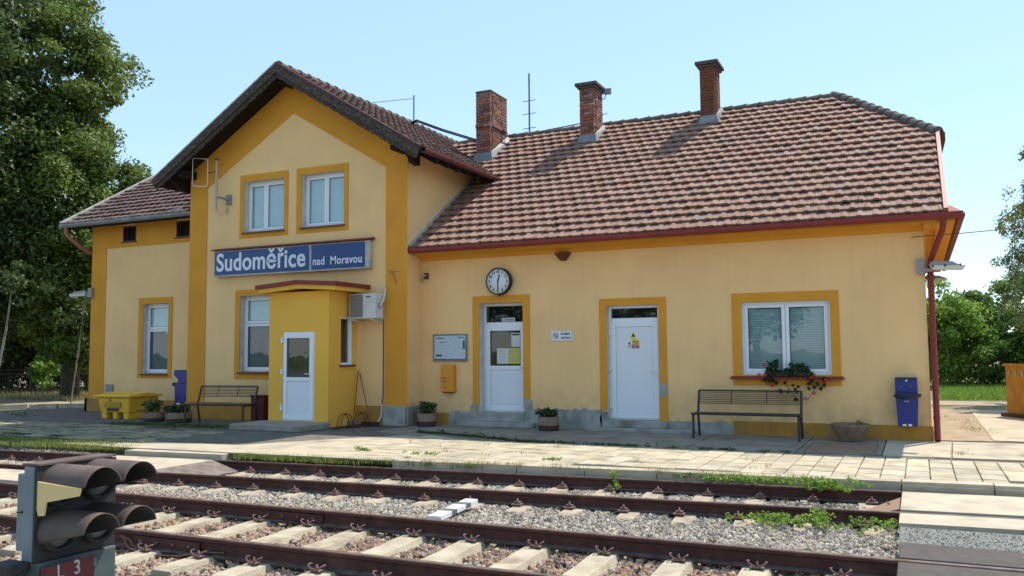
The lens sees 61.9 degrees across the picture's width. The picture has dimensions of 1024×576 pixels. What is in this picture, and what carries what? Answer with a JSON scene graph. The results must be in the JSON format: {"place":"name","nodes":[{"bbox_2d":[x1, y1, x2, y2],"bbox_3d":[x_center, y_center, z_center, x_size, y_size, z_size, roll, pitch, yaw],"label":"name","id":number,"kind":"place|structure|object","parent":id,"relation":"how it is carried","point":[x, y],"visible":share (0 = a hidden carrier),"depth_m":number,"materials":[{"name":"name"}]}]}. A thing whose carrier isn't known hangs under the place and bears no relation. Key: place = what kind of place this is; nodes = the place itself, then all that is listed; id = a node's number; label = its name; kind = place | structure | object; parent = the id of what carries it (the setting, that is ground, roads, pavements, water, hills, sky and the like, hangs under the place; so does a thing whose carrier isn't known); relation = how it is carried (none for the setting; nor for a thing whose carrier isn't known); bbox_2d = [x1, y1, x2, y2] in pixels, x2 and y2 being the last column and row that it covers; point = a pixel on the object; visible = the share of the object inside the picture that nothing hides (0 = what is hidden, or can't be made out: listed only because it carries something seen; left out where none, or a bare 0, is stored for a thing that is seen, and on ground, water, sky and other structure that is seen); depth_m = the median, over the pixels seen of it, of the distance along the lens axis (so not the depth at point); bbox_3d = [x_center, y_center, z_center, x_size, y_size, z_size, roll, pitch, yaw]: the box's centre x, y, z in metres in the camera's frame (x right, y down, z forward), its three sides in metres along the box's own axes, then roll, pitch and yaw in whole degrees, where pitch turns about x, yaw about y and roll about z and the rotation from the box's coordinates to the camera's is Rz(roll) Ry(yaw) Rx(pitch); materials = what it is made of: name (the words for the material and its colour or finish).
{"place":"outdoors","nodes":[
{"label":"outdoors","id":0,"kind":"place"},
{"bbox_2d":[0,453,157,575],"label":"shunting signal","id":1,"kind":"object","parent":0,"point":[72,515],"visible":1,"depth_m":5.25,"materials":[{"name":"black paint"}]},
{"bbox_2d":[0,408,414,444],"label":"asphalt","id":2,"kind":"structure","parent":0,"point":[227,437],"depth_m":18.02,"materials":[{"name":"grey asphalt"}]},
{"bbox_2d":[93,392,162,418],"bbox_3d":[-9.924,3.020,22.074,1.300,0.660,1.060,-2,-5,25],"label":"grit bin","id":3,"kind":"object","parent":2,"relation":"on","point":[119,405],"visible":0.91,"depth_m":21.71,"materials":[{"name":"yellow plastic"}]},
{"bbox_2d":[140,398,166,421],"bbox_3d":[-8.733,2.963,20.816,0.633,0.568,0.675,-2,-5,25],"label":"planter","id":4,"kind":"object","parent":2,"relation":"on","point":[151,415],"visible":0.99,"depth_m":20.64,"materials":[{"name":"grey concrete"}]},
{"bbox_2d":[162,403,191,422],"bbox_3d":[-8.037,2.994,20.550,0.632,0.458,0.740,2,-5,-32],"label":"planter","id":5,"kind":"object","parent":2,"relation":"on","point":[175,413],"visible":0.89,"depth_m":20.33,"materials":[{"name":"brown concrete"}]},
{"bbox_2d":[183,385,258,423],"bbox_3d":[-6.791,2.732,19.946,1.620,0.881,0.647,-2,-4,17],"label":"bench","id":6,"kind":"object","parent":2,"relation":"on","point":[197,404],"visible":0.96,"depth_m":20.07,"materials":[{"name":"brown metal"}]},
{"bbox_2d":[251,395,267,420],"bbox_3d":[-5.894,2.836,20.078,0.420,0.630,0.340,-2,-5,25],"label":"trash can","id":7,"kind":"object","parent":2,"relation":"on","point":[261,405],"visible":0.59,"depth_m":19.93,"materials":[{"name":"brown metal"}]},
{"bbox_2d":[331,411,368,428],"bbox_3d":[-3.446,2.882,18.692,0.173,0.324,1.363,-3,-5,30],"label":"bicycle rack","id":8,"kind":"object","parent":2,"relation":"on","point":[353,425],"visible":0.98,"depth_m":18.59,"materials":[{"name":"brown metal"}]},
{"bbox_2d":[347,371,361,424],"bbox_3d":[-3.510,2.470,19.252,0.420,1.202,0.292,-2,-5,25],"label":"broom","id":9,"kind":"object","parent":2,"relation":"on","point":[359,422],"visible":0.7,"depth_m":19.17,"materials":[{"name":"brown wood"}]},
{"bbox_2d":[359,373,379,425],"bbox_3d":[-3.253,2.483,19.073,0.743,1.145,0.212,-4,-6,42],"label":"broom","id":10,"kind":"object","parent":2,"relation":"on","point":[370,423],"visible":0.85,"depth_m":18.94,"materials":[{"name":"brown wood"}]},
{"bbox_2d":[102,420,793,453],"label":"weeds","id":11,"kind":"object","parent":2,"relation":"on","point":[188,425],"visible":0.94,"depth_m":16.73,"materials":[{"name":"green plant"}]},
{"bbox_2d":[0,403,1023,504],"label":"paving","id":12,"kind":"structure","parent":0,"point":[683,462],"depth_m":12.47,"materials":[{"name":"concrete"}]},
{"bbox_2d":[376,414,1023,478],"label":"dry tufts","id":13,"kind":"object","parent":12,"relation":"on","point":[559,446],"visible":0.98,"depth_m":12.39,"materials":[{"name":"green plant"}]},
{"bbox_2d":[0,361,1023,494],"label":"ground","id":14,"kind":"structure","parent":0,"point":[118,451],"depth_m":16.05,"materials":[{"name":"green plant"}]},
{"bbox_2d":[0,246,55,390],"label":"broadleaf tree","id":15,"kind":"object","parent":14,"relation":"on","point":[14,352],"visible":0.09,"depth_m":38.87,"materials":[{"name":"green plant"}]},
{"bbox_2d":[0,260,55,363],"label":"sapling","id":16,"kind":"object","parent":14,"relation":"on","point":[10,280],"visible":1,"depth_m":25.45,"materials":[{"name":"green plant"}]},
{"bbox_2d":[0,0,75,338],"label":"linden tree","id":17,"kind":"object","parent":14,"relation":"on","point":[9,157],"visible":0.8,"depth_m":30.53,"materials":[{"name":"green plant"}]},
{"bbox_2d":[0,399,82,403],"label":"lane","id":18,"kind":"structure","parent":14,"relation":"on","point":[11,401],"depth_m":29.69,"materials":[{"name":"soil"}]},
{"bbox_2d":[26,354,61,390],"bbox_3d":[-19.800,3.607,36.181,1.518,1.788,1.429,-2,-5,25],"label":"leafy bush","id":19,"kind":"object","parent":14,"relation":"on","point":[46,372],"visible":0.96,"depth_m":35.93,"materials":[{"name":"green plant"}]},
{"bbox_2d":[0,386,87,401],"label":"dry verge","id":20,"kind":"structure","parent":14,"relation":"on","point":[54,395],"depth_m":33.61,"materials":[{"name":"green plant"}]},
{"bbox_2d":[0,368,87,391],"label":"iron fence","id":21,"kind":"object","parent":14,"relation":"on","point":[31,386],"visible":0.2,"depth_m":37.23,"materials":[{"name":"black metal"}]},
{"bbox_2d":[0,326,88,386],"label":"hedge bush","id":22,"kind":"object","parent":14,"relation":"on","point":[45,364],"visible":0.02,"depth_m":40.48,"materials":[{"name":"green plant"}]},
{"bbox_2d":[52,296,90,403],"bbox_3d":[-14.358,1.950,28.496,1.577,3.824,1.809,-2,-5,25],"label":"sapling","id":23,"kind":"object","parent":14,"relation":"on","point":[86,320],"visible":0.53,"depth_m":28.54,"materials":[{"name":"green plant"}]},
{"bbox_2d":[0,0,154,397],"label":"linden tree","id":24,"kind":"object","parent":14,"relation":"on","point":[79,167],"visible":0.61,"depth_m":31.76,"materials":[{"name":"green plant"}]},
{"bbox_2d":[0,422,182,441],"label":"joint moss","id":25,"kind":"object","parent":14,"relation":"on","point":[62,435],"visible":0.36,"depth_m":17.72,"materials":[{"name":"green plant"}]},
{"bbox_2d":[0,435,482,468],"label":"grass","id":26,"kind":"structure","parent":14,"relation":"on","point":[40,442],"depth_m":14.97,"materials":[{"name":"green plant"}]},
{"bbox_2d":[65,435,469,461],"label":"access slab","id":27,"kind":"structure","parent":14,"relation":"on","point":[325,447],"depth_m":14.97,"materials":[{"name":"concrete"}]},
{"bbox_2d":[20,461,860,534],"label":"ballast bed","id":28,"kind":"object","parent":14,"relation":"on","point":[854,530],"depth_m":10.69,"materials":[{"name":"grey gravel"}]},
{"bbox_2d":[0,446,900,558],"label":"grey ballast","id":29,"kind":"structure","parent":28,"relation":"on","point":[820,538],"depth_m":9.55,"materials":[{"name":"gravel"}]},
{"bbox_2d":[428,498,477,519],"bbox_3d":[-0.668,2.546,9.827,0.160,0.075,1.004,-2,-5,21],"label":"fouling marker","id":30,"kind":"object","parent":28,"relation":"on","point":[453,509],"visible":0.97,"depth_m":9.74,"materials":[{"name":"white concrete"}]},
{"bbox_2d":[116,490,792,549],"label":"mixed ballast","id":31,"kind":"structure","parent":28,"relation":"on","point":[197,497],"depth_m":10.50,"materials":[{"name":"brown gravel"}]},
{"bbox_2d":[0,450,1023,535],"bbox_3d":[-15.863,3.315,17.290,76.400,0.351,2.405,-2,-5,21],"label":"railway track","id":32,"kind":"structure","parent":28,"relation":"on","point":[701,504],"depth_m":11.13,"materials":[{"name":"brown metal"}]},
{"bbox_2d":[114,449,237,474],"bbox_3d":[-5.727,2.826,13.719,2.600,0.220,1.870,-2,-5,25],"label":"crossing","id":33,"kind":"object","parent":32,"relation":"on","point":[175,462],"visible":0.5,"depth_m":13.82,"materials":[{"name":"concrete"}]},
{"bbox_2d":[354,446,899,534],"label":"leafy weeds","id":34,"kind":"object","parent":32,"relation":"on","point":[819,484],"visible":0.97,"depth_m":10.26,"materials":[{"name":"green plant"}]},
{"bbox_2d":[866,492,1023,535],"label":"crossing","id":35,"kind":"object","parent":32,"relation":"on","point":[973,505],"visible":0.83,"depth_m":9.03,"materials":[{"name":"concrete"}]},
{"bbox_2d":[895,527,1023,557],"bbox_3d":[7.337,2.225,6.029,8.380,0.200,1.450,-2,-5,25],"label":"fine chippings","id":36,"kind":"object","parent":28,"relation":"on","point":[960,538],"visible":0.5,"depth_m":7.73,"materials":[{"name":"grey gravel"}]},
{"bbox_2d":[58,59,964,441],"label":"station building","id":37,"kind":"structure","parent":14,"relation":"on","point":[722,251],"depth_m":18.99,"materials":[{"name":"paint"}]},
{"bbox_2d":[68,288,92,297],"bbox_3d":[-12.693,0.154,25.182,0.790,0.280,0.205,-1,-4,9],"label":"wall lamp","id":38,"kind":"object","parent":37,"relation":"attached to","point":[83,293],"visible":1,"depth_m":25.12,"materials":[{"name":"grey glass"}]},
{"bbox_2d":[105,384,112,392],"bbox_3d":[-11.583,2.916,24.541,0.280,0.300,0.071,-2,-5,25],"label":"socket box","id":39,"kind":"object","parent":37,"relation":"attached to","point":[108,387],"visible":0.76,"depth_m":24.50,"materials":[{"name":"grey plastic"}]},
{"bbox_2d":[121,225,136,242],"bbox_3d":[-10.997,-1.580,24.689,0.620,0.560,0.220,-2,-5,25],"label":"vent window","id":40,"kind":"structure","parent":37,"relation":"in","point":[131,230],"depth_m":24.77,"materials":[{"name":"brown metal"}]},
{"bbox_2d":[139,303,168,374],"bbox_3d":[-9.959,1.442,24.001,1.050,2.005,0.300,-2,-5,25],"label":"window","id":41,"kind":"structure","parent":37,"relation":"in","point":[155,316],"depth_m":24.17,"materials":[{"name":"grey glass"}]},
{"bbox_2d":[172,370,186,404],"bbox_3d":[-8.474,2.555,22.032,0.610,0.880,0.371,-2,-5,25],"label":"litter bin","id":42,"kind":"object","parent":37,"relation":"attached to","point":[180,387],"visible":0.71,"depth_m":21.86,"materials":[{"name":"blue plastic"}]},
{"bbox_2d":[174,220,189,238],"bbox_3d":[-9.101,-1.661,23.791,0.620,0.560,0.220,-2,-5,25],"label":"vent window","id":43,"kind":"structure","parent":37,"relation":"in","point":[182,227],"depth_m":23.87,"materials":[{"name":"brown metal"}]},
{"bbox_2d":[192,158,231,215],"bbox_3d":[-7.579,-2.567,21.497,1.053,1.498,0.210,-1,-4,2],"label":"weather pipe","id":44,"kind":"object","parent":37,"relation":"attached to","point":[228,198],"visible":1,"depth_m":21.46,"materials":[{"name":"grey metal"}]},
{"bbox_2d":[236,295,269,373],"bbox_3d":[-6.118,1.137,20.905,1.320,1.915,0.300,-2,-5,25],"label":"window","id":45,"kind":"structure","parent":37,"relation":"in","point":[254,310],"depth_m":21.13,"materials":[{"name":"white plastic"}]},
{"bbox_2d":[241,178,284,233],"bbox_3d":[-6.069,-2.007,21.105,1.320,1.315,0.300,-2,-5,25],"label":"window","id":46,"kind":"structure","parent":37,"relation":"in","point":[264,199],"depth_m":21.23,"materials":[{"name":"white plastic"}]},
{"bbox_2d":[211,237,374,276],"bbox_3d":[-5.346,-0.722,20.458,4.800,0.725,0.200,-2,-5,25],"label":"station sign","id":47,"kind":"object","parent":37,"relation":"attached to","point":[336,255],"visible":1,"depth_m":20.32,"materials":[{"name":"blue metal"}]},
{"bbox_2d":[280,332,314,420],"bbox_3d":[-4.744,1.963,18.998,0.908,1.963,0.229,-2,-5,25],"label":"door","id":48,"kind":"structure","parent":37,"relation":"in","point":[298,389],"depth_m":19.00,"materials":[{"name":"white plastic"}]},
{"bbox_2d":[299,170,344,228],"bbox_3d":[-4.457,-2.081,20.342,1.310,1.325,0.300,-2,-5,25],"label":"window","id":49,"kind":"structure","parent":37,"relation":"in","point":[322,193],"depth_m":20.47,"materials":[{"name":"white plastic"}]},
{"bbox_2d":[339,316,355,366],"bbox_3d":[-3.790,1.212,19.290,0.260,1.120,0.540,-2,-5,25],"label":"porch window","id":50,"kind":"structure","parent":37,"relation":"in","point":[349,321],"depth_m":19.42,"materials":[{"name":"white plastic"}]},
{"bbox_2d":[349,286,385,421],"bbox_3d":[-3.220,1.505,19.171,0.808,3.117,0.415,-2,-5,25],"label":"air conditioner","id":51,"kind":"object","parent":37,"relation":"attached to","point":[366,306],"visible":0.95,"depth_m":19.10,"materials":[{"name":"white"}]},
{"bbox_2d":[371,95,413,124],"bbox_3d":[-3.611,-5.209,25.243,1.445,1.050,0.032,0,-4,-8],"label":"antenna","id":52,"kind":"object","parent":37,"relation":"on","point":[402,99],"visible":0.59,"depth_m":25.32,"materials":[{"name":"black paint"}]},
{"bbox_2d":[420,273,428,281],"bbox_3d":[-2.014,-0.235,19.617,0.181,0.212,0.110,-2,-5,25],"label":"security camera","id":53,"kind":"object","parent":37,"relation":"attached to","point":[426,275],"visible":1,"depth_m":19.57,"materials":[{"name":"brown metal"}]},
{"bbox_2d":[411,119,475,141],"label":"roof cables","id":54,"kind":"object","parent":37,"relation":"attached to","point":[443,130],"visible":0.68,"depth_m":24.39,"materials":[{"name":"black paint"}]},
{"bbox_2d":[440,365,455,392],"bbox_3d":[-1.435,2.035,19.139,0.320,0.630,0.184,-2,-5,25],"label":"mail box","id":55,"kind":"object","parent":37,"relation":"attached to","point":[448,378],"visible":1,"depth_m":19.08,"materials":[{"name":"orange paint"}]},
{"bbox_2d":[433,334,466,360],"bbox_3d":[-1.397,1.346,19.245,0.870,0.610,0.049,-2,-5,25],"label":"information board","id":56,"kind":"object","parent":37,"relation":"attached to","point":[449,347],"visible":1,"depth_m":19.23,"materials":[{"name":"metal"}]},
{"bbox_2d":[486,268,512,296],"bbox_3d":[-0.264,-0.126,18.743,0.640,0.635,0.160,-2,-5,25],"label":"station clock","id":57,"kind":"object","parent":37,"relation":"attached to","point":[499,281],"visible":1,"depth_m":18.68,"materials":[{"name":"black paint"}]},
{"bbox_2d":[479,302,523,411],"bbox_3d":[-0.159,1.535,18.873,1.070,2.400,0.373,-2,-5,25],"label":"door","id":58,"kind":"structure","parent":37,"relation":"in","point":[501,383],"depth_m":18.98,"materials":[{"name":"white plastic"}]},
{"bbox_2d":[523,73,535,131],"bbox_3d":[0.498,-5.152,24.548,0.376,2.070,0.053,-1,-4,5],"label":"antenna mast","id":59,"kind":"object","parent":37,"relation":"on","point":[529,100],"visible":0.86,"depth_m":24.55,"materials":[{"name":"metal"}]},
{"bbox_2d":[551,330,572,340],"bbox_3d":[1.051,1.013,18.120,0.500,0.220,0.014,-2,-5,25],"label":"no smoking sign","id":60,"kind":"object","parent":37,"relation":"attached to","point":[566,335],"visible":1,"depth_m":18.11,"materials":[{"name":"white plastic"}]},
{"bbox_2d":[554,253,570,260],"bbox_3d":[1.073,-0.661,18.131,0.328,0.150,0.192,-2,-5,25],"label":"loudspeaker","id":61,"kind":"object","parent":37,"relation":"attached to","point":[562,256],"visible":1,"depth_m":18.09,"materials":[{"name":"brown metal"}]},
{"bbox_2d":[598,88,610,115],"bbox_3d":[2.459,-4.927,22.638,0.362,0.711,0.070,-2,-5,25],"label":"chimney floodlight","id":62,"kind":"object","parent":37,"relation":"on","point":[607,91],"visible":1,"depth_m":22.61,"materials":[{"name":"metal"}]},
{"bbox_2d":[606,304,659,419],"bbox_3d":[2.525,1.525,17.539,1.100,2.340,0.273,-2,-5,25],"label":"door","id":63,"kind":"structure","parent":37,"relation":"in","point":[632,331],"depth_m":17.56,"materials":[{"name":"white plastic"}]},
{"bbox_2d":[730,300,843,379],"bbox_3d":[5.198,0.991,16.216,2.060,1.480,0.330,-2,-5,25],"label":"window","id":64,"kind":"structure","parent":37,"relation":"in","point":[805,336],"depth_m":16.26,"materials":[{"name":"grey glass"}]},
{"bbox_2d":[757,359,830,400],"bbox_3d":[5.293,1.733,15.994,1.319,0.821,0.392,-2,-5,25],"label":"window box","id":65,"kind":"object","parent":37,"relation":"attached to","point":[801,371],"visible":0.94,"depth_m":15.96,"materials":[{"name":"green plant"}]},
{"bbox_2d":[894,377,921,426],"bbox_3d":[6.969,2.002,15.031,0.444,0.850,0.374,-2,-5,25],"label":"litter bin","id":66,"kind":"object","parent":37,"relation":"attached to","point":[907,395],"visible":1,"depth_m":14.97,"materials":[{"name":"blue plastic"}]},
{"bbox_2d":[925,275,947,281],"bbox_3d":[11.649,-0.279,23.700,0.790,0.280,0.205,-4,-6,39],"label":"wall lamp","id":67,"kind":"object","parent":37,"relation":"attached to","point":[938,278],"visible":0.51,"depth_m":23.53,"materials":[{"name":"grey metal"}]},
{"bbox_2d":[916,258,965,274],"bbox_3d":[7.488,-0.402,14.924,0.790,0.280,0.205,-4,-6,39],"label":"wall lamp","id":68,"kind":"object","parent":37,"relation":"attached to","point":[937,265],"visible":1,"depth_m":14.89,"materials":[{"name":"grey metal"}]},
{"bbox_2d":[911,227,1023,237],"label":"overhead wire","id":69,"kind":"object","parent":37,"relation":"attached to","point":[968,232],"visible":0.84,"depth_m":14.62,"materials":[{"name":"black metal"}]},
{"bbox_2d":[931,409,1004,441],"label":"bare soil","id":70,"kind":"structure","parent":14,"relation":"on","point":[949,432],"depth_m":17.68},
{"bbox_2d":[931,401,1006,405],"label":"gravel path","id":71,"kind":"structure","parent":14,"relation":"on","point":[972,403],"depth_m":25.32,"materials":[{"name":"beige gravel"}]},
{"bbox_2d":[0,0,1023,345],"label":"sky","id":72,"kind":"structure","parent":0,"point":[956,66],"materials":[{"name":"blue"}]},
{"bbox_2d":[376,424,1023,461],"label":"pavement","id":73,"kind":"structure","parent":0,"point":[934,450],"depth_m":14.85,"materials":[{"name":"concrete"}]},
{"bbox_2d":[7,411,735,450],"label":"leafy weeds","id":74,"kind":"object","parent":73,"relation":"on","point":[441,430],"visible":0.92,"depth_m":15.97,"materials":[{"name":"green plant"}]},
{"bbox_2d":[417,401,436,426],"bbox_3d":[-1.902,2.774,18.869,0.522,0.554,0.479,-2,-5,25],"label":"planter","id":75,"kind":"object","parent":73,"relation":"on","point":[428,419],"visible":1,"depth_m":18.71,"materials":[{"name":"brown concrete"}]},
{"bbox_2d":[535,407,558,430],"bbox_3d":[0.737,2.697,17.592,0.476,0.479,0.487,-2,-5,25],"label":"planter","id":76,"kind":"object","parent":73,"relation":"on","point":[548,419],"visible":1,"depth_m":17.45,"materials":[{"name":"brown concrete"}]},
{"bbox_2d":[691,389,803,441],"bbox_3d":[4.332,2.335,15.739,1.930,0.881,0.647,-2,-5,24],"label":"bench","id":77,"kind":"object","parent":73,"relation":"on","point":[698,413],"visible":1,"depth_m":15.82,"materials":[{"name":"wood"}]},
{"bbox_2d":[830,419,870,441],"bbox_3d":[5.984,2.514,15.095,0.670,0.393,0.670,-2,-5,25],"label":"concrete bowl","id":78,"kind":"object","parent":73,"relation":"on","point":[857,430],"visible":1,"depth_m":14.90,"materials":[{"name":"concrete"}]},
{"bbox_2d":[931,369,1006,401],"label":"meadow","id":79,"kind":"structure","parent":0,"point":[972,399],"depth_m":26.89,"materials":[{"name":"plant"}]},
{"bbox_2d":[926,277,1009,387],"bbox_3d":[19.000,1.982,36.807,4.406,5.219,5.174,-2,-5,25],"label":"bush","id":80,"kind":"object","parent":79,"relation":"on","point":[958,321],"visible":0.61,"depth_m":35.74,"materials":[{"name":"green plant"}]},
{"bbox_2d":[958,269,1023,383],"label":"bush","id":81,"kind":"object","parent":79,"relation":"on","point":[1013,353],"visible":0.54,"depth_m":36.71,"materials":[{"name":"green plant"}]},
{"bbox_2d":[989,146,1023,332],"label":"deciduous tree","id":82,"kind":"object","parent":79,"relation":"on","point":[1017,253],"visible":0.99,"depth_m":25.50,"materials":[{"name":"green plant"}]},
{"bbox_2d":[970,410,1023,442],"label":"side path","id":83,"kind":"structure","parent":0,"point":[1003,428],"depth_m":17.97,"materials":[{"name":"concrete"}]},
{"bbox_2d":[1001,364,1023,418],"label":"board fence","id":84,"kind":"object","parent":83,"relation":"on","point":[1014,373],"visible":1,"depth_m":20.24,"materials":[{"name":"orange wood"}]},
{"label":"brown ballast bed","id":85,"kind":"structure","parent":0,"visible":0},
{"bbox_2d":[0,497,823,575],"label":"brown ballast","id":86,"kind":"structure","parent":85,"relation":"on","point":[490,555],"depth_m":7.59,"materials":[{"name":"gravel"}]},
{"bbox_2d":[0,482,1023,575],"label":"railway track","id":87,"kind":"structure","parent":85,"relation":"on","point":[266,555],"depth_m":7.52,"materials":[{"name":"metal"}]},
{"bbox_2d":[0,469,24,483],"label":"crossing","id":88,"kind":"object","parent":87,"relation":"on","point":[8,475],"visible":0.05,"depth_m":12.10,"materials":[{"name":"concrete"}]},
{"bbox_2d":[897,542,1023,575],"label":"crossing","id":89,"kind":"object","parent":87,"relation":"on","point":[966,555],"visible":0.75,"depth_m":6.56,"materials":[{"name":"concrete"}]}
]}

